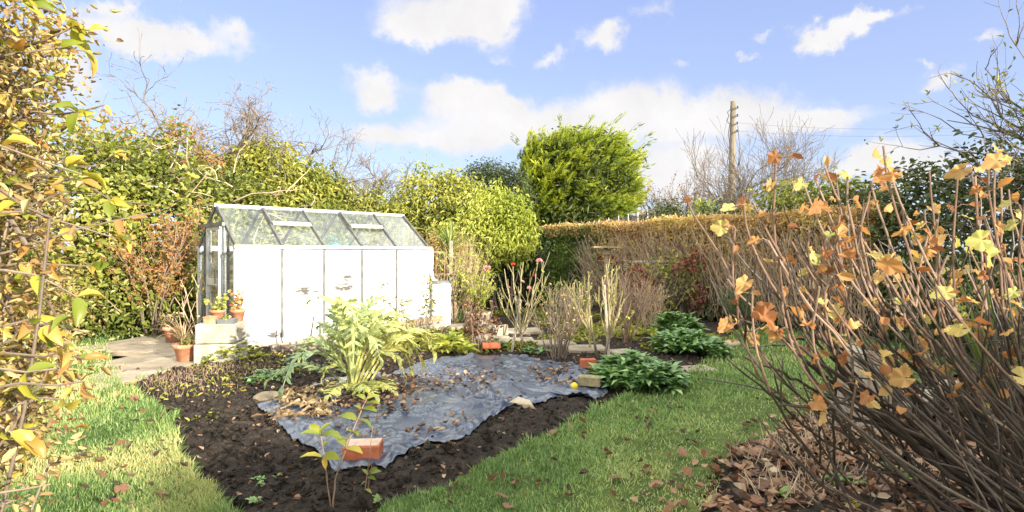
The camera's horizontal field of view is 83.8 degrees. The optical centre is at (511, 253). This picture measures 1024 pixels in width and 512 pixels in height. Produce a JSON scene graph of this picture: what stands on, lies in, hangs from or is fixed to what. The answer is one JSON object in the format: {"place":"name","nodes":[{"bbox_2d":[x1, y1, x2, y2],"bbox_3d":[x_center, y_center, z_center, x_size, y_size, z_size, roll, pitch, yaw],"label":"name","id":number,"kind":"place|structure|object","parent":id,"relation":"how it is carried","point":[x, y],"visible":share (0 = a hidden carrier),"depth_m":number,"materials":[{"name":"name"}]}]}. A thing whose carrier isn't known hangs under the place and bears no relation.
{"place":"outdoors","nodes":[
{"label":"outdoors","id":0,"kind":"place"},
{"bbox_2d":[56,333,194,389],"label":"paving","id":1,"kind":"structure","parent":0,"point":[147,354],"depth_m":6.97,"materials":[{"name":"stone"}]},
{"bbox_2d":[96,199,217,335],"bbox_3d":[-5.549,0.234,8.965,1.760,2.201,1.813,0,0,-41],"label":"bare shrub","id":2,"kind":"object","parent":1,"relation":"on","point":[170,262],"visible":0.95,"depth_m":8.87,"materials":[{"name":"brown plant"}]},
{"bbox_2d":[159,311,182,342],"bbox_3d":[-4.928,1.054,8.270,0.353,0.452,0.314,0,0,0],"label":"flower pot","id":3,"kind":"object","parent":1,"relation":"on","point":[169,338],"visible":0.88,"depth_m":8.21,"materials":[{"name":"ceramic"}]},
{"bbox_2d":[159,316,195,361],"bbox_3d":[-3.954,0.995,6.824,0.626,0.569,0.515,0,0,16],"label":"flower pot","id":4,"kind":"object","parent":1,"relation":"on","point":[184,349],"visible":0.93,"depth_m":6.76,"materials":[{"name":"ceramic"}]},
{"bbox_2d":[174,272,230,340],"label":"bare shrub","id":5,"kind":"object","parent":1,"relation":"on","point":[186,300],"visible":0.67,"depth_m":8.30,"materials":[{"name":"brown plant"}]},
{"bbox_2d":[129,304,751,511],"bbox_3d":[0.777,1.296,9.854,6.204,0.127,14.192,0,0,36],"label":"soil bed","id":6,"kind":"object","parent":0,"point":[248,438],"visible":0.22,"depth_m":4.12,"materials":[{"name":"brown soil"}]},
{"bbox_2d":[134,355,279,403],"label":"dead stems","id":7,"kind":"object","parent":6,"relation":"on","point":[181,377],"visible":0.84,"depth_m":5.81,"materials":[{"name":"brown plant"}]},
{"bbox_2d":[194,320,247,364],"bbox_3d":[-3.511,1.065,6.900,0.465,0.470,0.460,0,0,-8],"label":"concrete planter","id":8,"kind":"object","parent":6,"relation":"on","point":[210,339],"visible":0.78,"depth_m":6.68,"materials":[{"name":"beige concrete"}]},
{"bbox_2d":[203,293,227,317],"bbox_3d":[-3.615,0.660,6.981,0.282,0.340,0.278,0,0,-20],"label":"flower pot","id":9,"kind":"object","parent":8,"relation":"on","point":[218,310],"visible":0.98,"depth_m":6.96,"materials":[{"name":"ceramic"}]},
{"bbox_2d":[216,314,238,323],"bbox_3d":[-3.381,0.767,6.774,0.210,0.125,0.142,0,0,0],"label":"seed tray","id":10,"kind":"object","parent":8,"relation":"on","point":[227,320],"visible":1,"depth_m":6.72,"materials":[{"name":"grey plastic"}]},
{"bbox_2d":[227,290,245,320],"bbox_3d":[-3.371,0.637,7.013,0.184,0.386,0.242,0,0,21],"label":"flower pot","id":11,"kind":"object","parent":8,"relation":"on","point":[237,311],"visible":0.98,"depth_m":6.99,"materials":[{"name":"ceramic"}]},
{"bbox_2d":[130,352,313,425],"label":"weeds","id":12,"kind":"object","parent":6,"relation":"on","point":[208,382],"visible":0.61,"depth_m":5.74,"materials":[{"name":"green plant"}]},
{"bbox_2d":[200,341,269,362],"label":"plant","id":13,"kind":"object","parent":6,"relation":"on","point":[248,350],"visible":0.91,"depth_m":6.63,"materials":[{"name":"green plant"}]},
{"bbox_2d":[244,368,285,383],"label":"plant","id":14,"kind":"object","parent":6,"relation":"on","point":[270,373],"visible":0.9,"depth_m":5.68,"materials":[{"name":"green plant"}]},
{"bbox_2d":[253,391,283,401],"bbox_3d":[-2.105,1.252,4.942,0.273,0.121,0.176,0,0,0],"label":"cobble","id":15,"kind":"object","parent":6,"relation":"on","point":[263,396],"visible":0.48,"depth_m":4.88,"materials":[{"name":"beige stone"}]},
{"bbox_2d":[251,382,340,419],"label":"withered leaves","id":16,"kind":"object","parent":6,"relation":"on","point":[318,406],"visible":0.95,"depth_m":4.67,"materials":[{"name":"beige plant"}]},
{"bbox_2d":[280,343,322,352],"bbox_3d":[-2.727,1.255,7.523,0.610,0.140,0.120,0,0,-35],"label":"rotten log","id":17,"kind":"object","parent":6,"relation":"on","point":[286,348],"visible":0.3,"depth_m":7.38,"materials":[{"name":"brown wood"}]},
{"bbox_2d":[271,336,335,351],"bbox_3d":[-2.784,1.220,7.761,0.954,0.139,0.070,0,0,-43],"label":"edging board","id":18,"kind":"object","parent":6,"relation":"on","point":[275,347],"visible":0.28,"depth_m":7.52,"materials":[{"name":"beige wood"}]},
{"bbox_2d":[299,422,342,505],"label":"sapling","id":19,"kind":"object","parent":6,"relation":"on","point":[314,428],"visible":0.99,"depth_m":2.84,"materials":[{"name":"green plant"}]},
{"bbox_2d":[264,294,436,402],"bbox_3d":[-1.373,0.823,5.297,1.649,0.926,1.283,0,0,-28],"label":"cardoon","id":20,"kind":"object","parent":6,"relation":"on","point":[357,334],"visible":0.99,"depth_m":5.13,"materials":[{"name":"green plant"}]},
{"bbox_2d":[332,386,379,507],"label":"sapling","id":21,"kind":"object","parent":6,"relation":"on","point":[351,416],"visible":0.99,"depth_m":2.82,"materials":[{"name":"green plant"}]},
{"bbox_2d":[360,426,380,492],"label":"sapling","id":22,"kind":"object","parent":6,"relation":"on","point":[373,470],"visible":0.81,"depth_m":2.94,"materials":[{"name":"green plant"}]},
{"bbox_2d":[232,354,586,436],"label":"leaf litter","id":23,"kind":"object","parent":6,"relation":"on","point":[402,388],"visible":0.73,"depth_m":5.15,"materials":[{"name":"brown plant"}]},
{"bbox_2d":[389,323,444,335],"bbox_3d":[-1.512,1.250,9.250,0.050,0.150,1.159,0,0,39],"label":"edging board","id":24,"kind":"object","parent":6,"relation":"on","point":[437,325],"visible":0.32,"depth_m":9.47,"materials":[{"name":"beige wood"}]},
{"bbox_2d":[392,315,443,327],"bbox_3d":[-1.515,1.120,9.317,0.045,0.150,1.112,0,0,39],"label":"edging board","id":25,"kind":"object","parent":24,"relation":"on","point":[432,319],"visible":0.6,"depth_m":9.36,"materials":[{"name":"beige wood"}]},
{"bbox_2d":[257,352,607,470],"bbox_3d":[-0.617,1.240,5.357,2.451,0.135,3.540,0,0,42],"label":"plastic sheet","id":26,"kind":"object","parent":6,"relation":"on","point":[432,408],"visible":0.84,"depth_m":4.77,"materials":[{"name":"grey plastic"}]},
{"bbox_2d":[342,438,382,460],"bbox_3d":[-0.925,1.218,3.549,0.227,0.094,0.153,0,0,-4],"label":"brick","id":27,"kind":"object","parent":26,"relation":"on","point":[375,451],"visible":0.93,"depth_m":3.48,"materials":[{"name":"orange brick"}]},
{"bbox_2d":[508,397,534,408],"bbox_3d":[0.089,1.249,4.784,0.242,0.065,0.180,0,0,7],"label":"flat stone","id":28,"kind":"object","parent":26,"relation":"on","point":[524,403],"visible":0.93,"depth_m":4.72,"materials":[{"name":"stone"}]},
{"bbox_2d":[578,374,601,386],"bbox_3d":[0.738,1.205,5.408,0.212,0.091,0.122,0,0,20],"label":"brick","id":29,"kind":"object","parent":26,"relation":"on","point":[587,380],"visible":0.98,"depth_m":5.36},
{"bbox_2d":[155,332,709,509],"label":"leaf scraps","id":30,"kind":"object","parent":6,"relation":"on","point":[297,496],"visible":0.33,"depth_m":4.22,"materials":[{"name":"brown plant"}]},
{"bbox_2d":[429,280,451,327],"bbox_3d":[-1.238,0.879,9.879,0.383,0.842,0.383,0,0,45],"label":"water butt","id":31,"kind":"object","parent":6,"relation":"on","point":[442,305],"visible":0.77,"depth_m":9.72,"materials":[{"name":"white plastic"}]},
{"bbox_2d":[429,241,459,322],"bbox_3d":[-1.281,0.582,10.694,0.578,1.636,0.462,0,0,0],"label":"rail fence","id":32,"kind":"object","parent":6,"relation":"on","point":[456,304],"visible":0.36,"depth_m":10.52,"materials":[{"name":"wood"}]},
{"bbox_2d":[430,331,478,353],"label":"leafy clump","id":33,"kind":"object","parent":6,"relation":"on","point":[447,343],"visible":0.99,"depth_m":7.14,"materials":[{"name":"green plant"}]},
{"bbox_2d":[457,265,497,328],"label":"rhododendron","id":34,"kind":"object","parent":6,"relation":"on","point":[481,295],"visible":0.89,"depth_m":9.63,"materials":[{"name":"plant"}]},
{"bbox_2d":[417,176,544,311],"bbox_3d":[-0.733,-0.199,12.944,2.943,3.120,1.778,0,0,0],"label":"bay tree","id":35,"kind":"object","parent":6,"relation":"on","point":[510,226],"visible":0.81,"depth_m":12.64,"materials":[{"name":"green plant"}]},
{"bbox_2d":[461,295,502,352],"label":"dead plant","id":36,"kind":"object","parent":6,"relation":"on","point":[471,330],"visible":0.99,"depth_m":7.43,"materials":[{"name":"brown plant"}]},
{"bbox_2d":[482,342,500,348],"bbox_3d":[-0.271,1.193,7.418,0.242,0.077,0.112,0,0,-9],"label":"brick","id":37,"kind":"object","parent":6,"relation":"on","point":[491,345],"visible":1,"depth_m":7.37,"materials":[{"name":"orange brick"}]},
{"bbox_2d":[435,230,560,309],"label":"dark shrub","id":38,"kind":"object","parent":6,"relation":"on","point":[526,277],"visible":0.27,"depth_m":13.45,"materials":[{"name":"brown plant"}]},
{"bbox_2d":[493,324,507,336],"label":"pale slab","id":39,"kind":"structure","parent":6,"relation":"on","point":[503,330],"depth_m":8.65,"materials":[{"name":"stone"}]},
{"bbox_2d":[511,300,521,351],"bbox_3d":[0.050,0.979,7.442,0.163,0.746,0.038,0,0,-7],"label":"stake","id":40,"kind":"object","parent":6,"relation":"on","point":[514,334],"visible":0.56,"depth_m":7.42,"materials":[{"name":"brown wood"}]},
{"bbox_2d":[497,252,549,352],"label":"standard rose","id":41,"kind":"object","parent":6,"relation":"on","point":[520,328],"visible":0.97,"depth_m":7.43,"materials":[{"name":"brown plant"}]},
{"bbox_2d":[538,280,565,323],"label":"green shrub","id":42,"kind":"object","parent":6,"relation":"on","point":[554,301],"visible":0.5,"depth_m":9.98,"materials":[{"name":"green plant"}]},
{"bbox_2d":[508,276,600,359],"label":"bare shrub","id":43,"kind":"object","parent":6,"relation":"on","point":[557,336],"visible":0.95,"depth_m":6.92,"materials":[{"name":"brown plant"}]},
{"bbox_2d":[558,281,597,322],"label":"bare shrub","id":44,"kind":"object","parent":6,"relation":"on","point":[575,293],"visible":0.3,"depth_m":10.53,"materials":[{"name":"brown plant"}]},
{"bbox_2d":[563,270,598,358],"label":"bare rose","id":45,"kind":"object","parent":6,"relation":"on","point":[589,328],"visible":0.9,"depth_m":6.94,"materials":[{"name":"beige plant"}]},
{"bbox_2d":[448,323,717,372],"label":"stepping stone path","id":46,"kind":"structure","parent":6,"relation":"on","point":[573,347],"depth_m":7.85,"materials":[{"name":"beige stone"}]},
{"bbox_2d":[398,303,778,354],"bbox_3d":[1.937,1.265,10.905,7.219,0.179,7.363,0,0,0],"label":"ground cover","id":47,"kind":"object","parent":6,"relation":"on","point":[582,327],"visible":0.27,"depth_m":9.03,"materials":[{"name":"green plant"}]},
{"bbox_2d":[580,358,596,368],"bbox_3d":[0.837,1.209,6.281,0.172,0.101,0.100,0,0,-3],"label":"brick","id":48,"kind":"object","parent":6,"relation":"on","point":[584,362],"visible":0.74,"depth_m":6.23,"materials":[{"name":"brick"}]},
{"bbox_2d":[603,285,609,356],"bbox_3d":[1.210,0.886,7.301,0.034,0.939,0.621,0,0,3],"label":"stake","id":49,"kind":"object","parent":6,"relation":"on","point":[605,302],"visible":0.46,"depth_m":7.34,"materials":[{"name":"brown wood"}]},
{"bbox_2d":[592,258,633,356],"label":"bare rose","id":50,"kind":"object","parent":6,"relation":"on","point":[610,331],"visible":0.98,"depth_m":6.86,"materials":[{"name":"beige plant"}]},
{"bbox_2d":[585,268,652,319],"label":"bare shrub","id":51,"kind":"object","parent":6,"relation":"on","point":[624,280],"visible":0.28,"depth_m":10.57,"materials":[{"name":"beige plant"}]},
{"bbox_2d":[591,263,665,342],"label":"pink shrub","id":52,"kind":"object","parent":6,"relation":"on","point":[627,324],"visible":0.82,"depth_m":8.21,"materials":[{"name":"plant"}]},
{"bbox_2d":[592,249,666,320],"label":"bare shrub","id":53,"kind":"object","parent":6,"relation":"on","point":[628,277],"visible":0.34,"depth_m":10.80,"materials":[{"name":"plant"}]},
{"bbox_2d":[613,327,661,339],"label":"plant","id":54,"kind":"object","parent":6,"relation":"on","point":[640,331],"visible":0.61,"depth_m":8.44,"materials":[{"name":"green plant"}]},
{"bbox_2d":[583,349,693,394],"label":"leafy clump","id":55,"kind":"object","parent":6,"relation":"on","point":[633,369],"visible":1,"depth_m":5.41,"materials":[{"name":"green plant"}]},
{"bbox_2d":[632,280,675,326],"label":"bare shrub","id":56,"kind":"object","parent":6,"relation":"on","point":[660,301],"visible":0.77,"depth_m":9.94,"materials":[{"name":"beige plant"}]},
{"bbox_2d":[629,252,701,316],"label":"bare shrub","id":57,"kind":"object","parent":6,"relation":"on","point":[672,289],"visible":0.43,"depth_m":10.92,"materials":[{"name":"brown plant"}]},
{"bbox_2d":[642,311,708,330],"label":"leafy clump","id":58,"kind":"object","parent":6,"relation":"on","point":[673,318],"visible":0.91,"depth_m":8.95,"materials":[{"name":"green plant"}]},
{"bbox_2d":[645,327,735,358],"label":"leafy clump","id":59,"kind":"object","parent":6,"relation":"on","point":[667,340],"visible":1,"depth_m":7.18,"materials":[{"name":"green plant"}]},
{"bbox_2d":[679,194,758,291],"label":"evergreen shrub","id":60,"kind":"object","parent":6,"relation":"on","point":[714,209],"visible":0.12,"depth_m":13.81,"materials":[{"name":"green plant"}]},
{"bbox_2d":[595,250,869,333],"bbox_3d":[4.143,0.524,11.018,4.880,1.737,2.487,0,0,37],"label":"shrub","id":61,"kind":"object","parent":6,"relation":"on","point":[701,306],"visible":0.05,"depth_m":10.80,"materials":[{"name":"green plant"}]},
{"bbox_2d":[721,281,760,327],"bbox_3d":[4.014,0.900,9.991,0.724,0.905,0.595,0,0,0],"label":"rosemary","id":62,"kind":"object","parent":6,"relation":"on","point":[742,305],"visible":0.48,"depth_m":9.93,"materials":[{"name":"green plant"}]},
{"bbox_2d":[724,166,886,250],"bbox_3d":[5.613,-0.135,11.053,3.142,3.005,1.971,0,0,20],"label":"bay bush","id":63,"kind":"object","parent":6,"relation":"on","point":[787,199],"visible":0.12,"depth_m":10.79,"materials":[{"name":"green plant"}]},
{"bbox_2d":[441,233,497,322],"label":"tall grass","id":64,"kind":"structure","parent":0,"point":[470,270],"depth_m":10.55,"materials":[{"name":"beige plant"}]},
{"bbox_2d":[0,254,1023,511],"bbox_3d":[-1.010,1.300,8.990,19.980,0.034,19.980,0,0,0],"label":"lawn","id":65,"kind":"structure","parent":0,"point":[690,506],"depth_m":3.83,"materials":[{"name":"green plant"}]},
{"bbox_2d":[0,0,158,511],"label":"privet shrub","id":66,"kind":"object","parent":65,"relation":"on","point":[24,336],"visible":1,"depth_m":1.30,"materials":[{"name":"yellow plant"}]},
{"bbox_2d":[9,233,232,339],"bbox_3d":[-6.316,0.524,9.311,4.291,1.774,2.371,0,0,-34],"label":"laurel bush","id":67,"kind":"object","parent":65,"relation":"on","point":[134,325],"visible":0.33,"depth_m":8.86,"materials":[{"name":"green plant"}]},
{"bbox_2d":[74,109,224,198],"bbox_3d":[-7.905,-0.908,13.150,3.327,4.426,3.382,0,0,0],"label":"bronze tree","id":68,"kind":"object","parent":65,"relation":"on","point":[176,135],"visible":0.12,"depth_m":12.32,"materials":[{"name":"brown plant"}]},
{"bbox_2d":[0,101,347,332],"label":"ivy bank","id":69,"kind":"structure","parent":65,"relation":"on","point":[154,185],"depth_m":9.78,"materials":[{"name":"green plant"}]},
{"bbox_2d":[129,115,238,212],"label":"bronze tree","id":70,"kind":"object","parent":65,"relation":"on","point":[210,153],"visible":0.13,"depth_m":12.45,"materials":[{"name":"brown plant"}]},
{"bbox_2d":[60,28,318,225],"bbox_3d":[-7.162,-1.601,13.338,5.141,5.819,5.342,0,0,0],"label":"bare tree","id":71,"kind":"object","parent":65,"relation":"on","point":[247,119],"visible":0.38,"depth_m":12.82,"materials":[{"name":"brown plant"}]},
{"bbox_2d":[201,131,348,273],"bbox_3d":[-5.395,-0.690,13.106,3.515,4.184,3.238,0,0,0],"label":"laurel tree","id":72,"kind":"object","parent":65,"relation":"on","point":[297,169],"visible":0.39,"depth_m":12.69,"materials":[{"name":"green plant"}]},
{"bbox_2d":[194,204,435,347],"bbox_3d":[-3.024,0.338,9.258,3.463,2.084,1.705,0,0,-44],"label":"greenhouse","id":73,"kind":"object","parent":65,"relation":"on","point":[281,284],"visible":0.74,"depth_m":8.35,"materials":[{"name":"glass"}]},
{"bbox_2d":[206,226,220,315],"bbox_3d":[-4.243,0.405,8.071,0.065,1.560,0.560,0,0,-44],"label":"door","id":74,"kind":"structure","parent":73,"relation":"in","point":[214,281],"depth_m":8.07,"materials":[{"name":"metal"}]},
{"bbox_2d":[243,107,395,219],"bbox_3d":[-5.419,-1.249,14.907,4.863,5.101,4.333,0,0,0],"label":"bare tree","id":75,"kind":"object","parent":65,"relation":"on","point":[319,149],"visible":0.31,"depth_m":14.30,"materials":[{"name":"brown plant"}]},
{"bbox_2d":[297,159,429,295],"bbox_3d":[-3.380,-0.425,14.430,5.103,3.696,2.607,0,0,-27],"label":"laurel hedge","id":76,"kind":"object","parent":65,"relation":"on","point":[356,206],"visible":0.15,"depth_m":13.64,"materials":[{"name":"green plant"}]},
{"bbox_2d":[334,143,434,208],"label":"bare tree","id":77,"kind":"object","parent":65,"relation":"on","point":[383,177],"visible":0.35,"depth_m":15.17,"materials":[{"name":"brown plant"}]},
{"bbox_2d":[366,221,483,312],"bbox_3d":[-1.738,0.313,12.079,2.306,2.041,2.555,0,0,0],"label":"beech shrub","id":78,"kind":"object","parent":65,"relation":"on","point":[434,258],"visible":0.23,"depth_m":11.87,"materials":[{"name":"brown plant"}]},
{"bbox_2d":[364,152,492,277],"bbox_3d":[-1.872,-0.588,14.280,3.632,3.915,2.622,0,0,0],"label":"olive tree","id":79,"kind":"object","parent":65,"relation":"on","point":[448,192],"visible":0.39,"depth_m":13.82,"materials":[{"name":"green plant"}]},
{"bbox_2d":[415,220,477,279],"bbox_3d":[-1.231,0.316,10.956,1.314,2.168,1.320,0,0,0],"label":"cordyline","id":80,"kind":"object","parent":65,"relation":"on","point":[448,237],"visible":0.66,"depth_m":10.94,"materials":[{"name":"green plant"}]},
{"bbox_2d":[446,155,542,292],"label":"dark tree","id":81,"kind":"object","parent":65,"relation":"on","point":[489,175],"visible":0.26,"depth_m":17.29,"materials":[{"name":"green plant"}]},
{"bbox_2d":[527,219,634,306],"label":"yew hedge","id":82,"kind":"object","parent":65,"relation":"on","point":[562,235],"visible":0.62,"depth_m":14.82,"materials":[{"name":"green plant"}]},
{"bbox_2d":[510,111,656,227],"bbox_3d":[2.734,-2.023,21.972,5.714,6.854,4.591,0,0,0],"label":"leyland conifer","id":83,"kind":"object","parent":65,"relation":"on","point":[583,175],"visible":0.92,"depth_m":20.64,"materials":[{"name":"green plant"}]},
{"bbox_2d":[549,210,647,288],"bbox_3d":[2.941,-0.086,19.625,3.409,2.773,0.271,0,0,0],"label":"panel fence","id":84,"kind":"object","parent":65,"relation":"on","point":[630,218],"visible":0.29,"depth_m":19.70,"materials":[{"name":"wood"}]},
{"bbox_2d":[591,246,621,320],"bbox_3d":[1.749,0.634,10.600,0.520,1.532,0.360,0,0,0],"label":"bird table","id":85,"kind":"object","parent":65,"relation":"on","point":[605,251],"visible":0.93,"depth_m":10.56,"materials":[{"name":"wood"}]},
{"bbox_2d":[623,260,708,314],"bbox_3d":[3.352,0.749,11.289,2.271,1.302,0.119,0,0,16],"label":"post and rail fence","id":86,"kind":"object","parent":65,"relation":"on","point":[682,306],"visible":0.13,"depth_m":11.37,"materials":[{"name":"wood"}]},
{"bbox_2d":[597,237,725,316],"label":"vine","id":87,"kind":"object","parent":86,"relation":"attached to","point":[692,261],"visible":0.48,"depth_m":10.90,"materials":[{"name":"plant"}]},
{"bbox_2d":[636,194,696,233],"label":"evergreen shrub","id":88,"kind":"object","parent":65,"relation":"on","point":[668,208],"visible":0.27,"depth_m":14.84,"materials":[{"name":"green plant"}]},
{"bbox_2d":[636,169,726,215],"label":"bronze tree","id":89,"kind":"object","parent":65,"relation":"on","point":[682,194],"visible":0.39,"depth_m":24.01,"materials":[{"name":"brown plant"}]},
{"bbox_2d":[683,194,721,216],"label":"mahonia shrub","id":90,"kind":"object","parent":65,"relation":"on","point":[697,203],"visible":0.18,"depth_m":15.86,"materials":[{"name":"green plant"}]},
{"bbox_2d":[726,101,739,202],"bbox_3d":[11.562,-3.245,29.986,0.710,9.497,0.407,0,0,0],"label":"utility pole","id":91,"kind":"object","parent":65,"relation":"on","point":[733,122],"visible":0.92,"depth_m":29.86,"materials":[{"name":"brown wood"}]},
{"bbox_2d":[554,199,917,339],"bbox_3d":[3.387,0.249,12.369,2.387,2.252,9.674,0,0,-32],"label":"privet hedge","id":92,"kind":"object","parent":65,"relation":"on","point":[643,235],"visible":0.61,"depth_m":10.16,"materials":[{"name":"beige plant"}]},
{"bbox_2d":[675,104,854,287],"bbox_3d":[8.488,-1.792,20.218,6.160,6.201,5.768,0,0,41],"label":"bare tree","id":93,"kind":"object","parent":65,"relation":"on","point":[744,182],"visible":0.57,"depth_m":19.19,"materials":[{"name":"brown plant"}]},
{"bbox_2d":[797,120,1023,364],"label":"holly hedge","id":94,"kind":"object","parent":65,"relation":"on","point":[947,187],"visible":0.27,"depth_m":7.44,"materials":[{"name":"green plant"}]},
{"bbox_2d":[864,0,1023,174],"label":"fruit tree","id":95,"kind":"object","parent":65,"relation":"on","point":[1010,113],"visible":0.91,"depth_m":7.43,"materials":[{"name":"brown plant"}]},
{"bbox_2d":[0,0,1023,253],"label":"sky","id":96,"kind":"structure","parent":0,"point":[451,81],"materials":[{"name":"blue"}]},
{"bbox_2d":[696,371,1018,511],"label":"border soil","id":97,"kind":"structure","parent":0,"point":[795,507],"depth_m":3.23,"materials":[{"name":"brown soil"}]},
{"bbox_2d":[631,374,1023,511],"bbox_3d":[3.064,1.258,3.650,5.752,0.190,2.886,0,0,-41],"label":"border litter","id":98,"kind":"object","parent":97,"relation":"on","point":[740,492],"visible":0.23,"depth_m":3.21,"materials":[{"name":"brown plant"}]},
{"bbox_2d":[824,471,866,485],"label":"seedling","id":99,"kind":"object","parent":97,"relation":"on","point":[843,480],"visible":0.33,"depth_m":3.10,"materials":[{"name":"green plant"}]},
{"bbox_2d":[683,143,1023,511],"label":"currant bush","id":100,"kind":"object","parent":97,"relation":"on","point":[979,486],"visible":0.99,"depth_m":2.31,"materials":[{"name":"brown plant"}]},
{"bbox_2d":[728,410,988,507],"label":"dead stems","id":101,"kind":"object","parent":97,"relation":"on","point":[798,447],"visible":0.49,"depth_m":3.32,"materials":[{"name":"plant"}]},
{"bbox_2d":[831,342,892,438],"bbox_3d":[2.445,0.991,4.060,0.554,0.678,0.431,0,0,0],"label":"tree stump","id":102,"kind":"object","parent":97,"relation":"on","point":[868,383],"visible":0.12,"depth_m":3.92,"materials":[{"name":"grey wood"}]},
{"bbox_2d":[794,214,1023,446],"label":"currant bush","id":103,"kind":"object","parent":97,"relation":"on","point":[940,242],"visible":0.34,"depth_m":3.92,"materials":[{"name":"brown plant"}]},
{"bbox_2d":[898,379,963,418],"bbox_3d":[3.273,1.150,4.452,0.633,0.274,0.130,0,0,-24],"label":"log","id":104,"kind":"object","parent":97,"relation":"on","point":[929,402],"visible":0.12,"depth_m":4.37,"materials":[{"name":"brown wood"}]},
{"bbox_2d":[930,255,1023,405],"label":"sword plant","id":105,"kind":"object","parent":97,"relation":"on","point":[975,348],"visible":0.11,"depth_m":4.14,"materials":[{"name":"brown plant"}]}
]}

